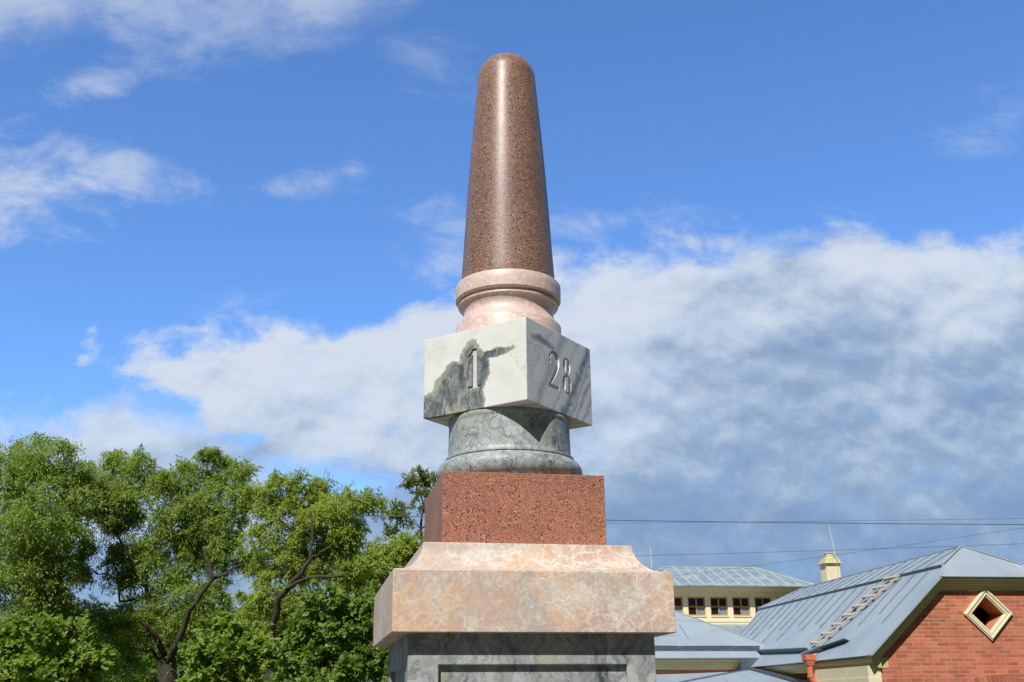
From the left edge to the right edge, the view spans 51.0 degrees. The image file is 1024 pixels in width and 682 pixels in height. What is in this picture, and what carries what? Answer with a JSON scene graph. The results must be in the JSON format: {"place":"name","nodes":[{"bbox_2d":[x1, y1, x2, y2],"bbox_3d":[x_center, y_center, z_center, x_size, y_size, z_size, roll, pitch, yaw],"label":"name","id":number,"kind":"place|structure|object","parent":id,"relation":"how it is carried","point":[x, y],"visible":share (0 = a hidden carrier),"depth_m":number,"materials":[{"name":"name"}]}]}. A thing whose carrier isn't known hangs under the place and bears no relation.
{"place":"outdoors","nodes":[
{"label":"outdoors","id":0,"kind":"place"},
{"bbox_2d":[0,0,1023,681],"label":"sky","id":1,"kind":"structure","parent":0,"point":[787,236],"materials":[{"name":"blue"}]},
{"bbox_2d":[61,507,1023,524],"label":"overhead cable","id":2,"kind":"object","parent":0,"point":[730,521],"visible":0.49,"depth_m":25.94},
{"bbox_2d":[649,547,812,623],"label":"cream building","id":3,"kind":"structure","parent":0,"point":[736,595],"depth_m":34.44,"materials":[{"name":"paint"}]},
{"bbox_2d":[674,597,682,612],"bbox_3d":[5.158,8.461,34.210,0.575,0.581,0.065,2,-19,-8],"label":"window","id":4,"kind":"structure","parent":3,"relation":"in","point":[677,600],"depth_m":34.24,"materials":[{"name":"orange wood"}]},
{"bbox_2d":[688,597,705,615],"bbox_3d":[5.891,8.487,34.307,0.575,0.581,0.065,2,-19,-8],"label":"window","id":5,"kind":"structure","parent":3,"relation":"in","point":[696,605],"depth_m":34.30,"materials":[{"name":"orange wood"}]},
{"bbox_2d":[710,597,727,615],"bbox_3d":[6.619,8.513,34.402,0.575,0.581,0.065,2,-19,-8],"label":"window","id":6,"kind":"structure","parent":3,"relation":"in","point":[718,604],"depth_m":34.39,"materials":[{"name":"orange wood"}]},
{"bbox_2d":[732,597,749,615],"bbox_3d":[7.352,8.540,34.500,0.575,0.581,0.065,2,-19,-8],"label":"window","id":7,"kind":"structure","parent":3,"relation":"in","point":[741,607],"depth_m":34.49,"materials":[{"name":"orange wood"}]},
{"bbox_2d":[754,597,770,612],"bbox_3d":[8.085,8.566,34.597,0.575,0.581,0.065,2,-19,-8],"label":"window","id":8,"kind":"structure","parent":3,"relation":"in","point":[759,601],"depth_m":34.64,"materials":[{"name":"orange wood"}]},
{"bbox_2d":[643,544,1007,555],"bbox_3d":[13.543,4.710,25.818,29.000,0.848,0.010,-1,-19,0],"label":"overhead cable","id":9,"kind":"object","parent":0,"point":[825,550],"visible":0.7,"depth_m":25.73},
{"bbox_2d":[654,526,1023,681],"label":"brick building","id":10,"kind":"structure","parent":0,"point":[955,614],"depth_m":20.38,"materials":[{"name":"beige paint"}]},
{"bbox_2d":[809,574,899,645],"bbox_3d":[6.922,5.468,21.702,1.994,1.342,0.506,-10,-21,25],"label":"roof ladder","id":11,"kind":"object","parent":10,"relation":"on","point":[851,615],"visible":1,"depth_m":21.59,"materials":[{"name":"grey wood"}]},
{"bbox_2d":[664,518,1023,522],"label":"overhead cable","id":12,"kind":"object","parent":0,"point":[806,521],"visible":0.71,"depth_m":26.25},
{"bbox_2d":[677,528,1019,575],"bbox_3d":[14.540,4.322,27.531,27.001,3.844,0.009,-1,-19,0],"label":"overhead cable","id":13,"kind":"object","parent":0,"point":[846,553],"visible":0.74,"depth_m":27.18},
{"label":"ground","id":14,"kind":"structure","parent":0,"visible":0},
{"bbox_2d":[0,431,113,681],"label":"willow tree","id":15,"kind":"object","parent":14,"relation":"on","point":[34,570],"visible":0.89,"depth_m":23.22,"materials":[{"name":"green plant"}]},
{"bbox_2d":[0,609,120,681],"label":"linden tree","id":16,"kind":"object","parent":14,"relation":"on","point":[51,660],"visible":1,"depth_m":19.09,"materials":[{"name":"green plant"}]},
{"bbox_2d":[11,595,248,681],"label":"distant tree","id":17,"kind":"object","parent":14,"relation":"on","point":[182,667],"visible":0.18,"depth_m":34.98,"materials":[{"name":"green plant"}]},
{"bbox_2d":[57,444,270,681],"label":"willow tree","id":18,"kind":"object","parent":14,"relation":"on","point":[141,560],"visible":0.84,"depth_m":25.53,"materials":[{"name":"green plant"}]},
{"bbox_2d":[174,608,286,681],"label":"linden tree","id":19,"kind":"object","parent":14,"relation":"on","point":[251,649],"visible":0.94,"depth_m":18.47,"materials":[{"name":"green plant"}]},
{"bbox_2d":[203,580,369,681],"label":"distant tree","id":20,"kind":"object","parent":14,"relation":"on","point":[292,673],"visible":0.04,"depth_m":33.92,"materials":[{"name":"green plant"}]},
{"bbox_2d":[226,467,392,681],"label":"willow tree","id":21,"kind":"object","parent":14,"relation":"on","point":[339,543],"visible":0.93,"depth_m":24.58,"materials":[{"name":"green plant"}]},
{"bbox_2d":[264,576,388,681],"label":"linden tree","id":22,"kind":"object","parent":14,"relation":"on","point":[361,656],"visible":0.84,"depth_m":18.12,"materials":[{"name":"green plant"}]},
{"bbox_2d":[324,582,376,681],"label":"distant tree","id":23,"kind":"object","parent":14,"relation":"on","point":[353,636],"visible":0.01,"depth_m":34.72,"materials":[{"name":"green plant"}]},
{"bbox_2d":[336,530,423,626],"bbox_3d":[-3.184,7.778,26.970,3.322,5.997,2.639,-14,-23,35],"label":"bushy tree","id":24,"kind":"object","parent":14,"relation":"on","point":[401,549],"visible":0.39,"depth_m":27.34,"materials":[{"name":"green plant"}]},
{"bbox_2d":[380,464,436,543],"bbox_3d":[-2.759,7.599,30.128,2.093,8.351,1.246,-1,-19,0],"label":"slender tree","id":25,"kind":"object","parent":14,"relation":"on","point":[423,480],"visible":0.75,"depth_m":31.01,"materials":[{"name":"green plant"}]},
{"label":"gravel path","id":26,"kind":"structure","parent":14,"relation":"on","visible":0},
{"bbox_2d":[373,53,675,681],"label":"stone monument","id":27,"kind":"object","parent":26,"relation":"on","point":[516,569],"visible":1,"depth_m":5.27,"materials":[{"name":"red stone"}]}
]}

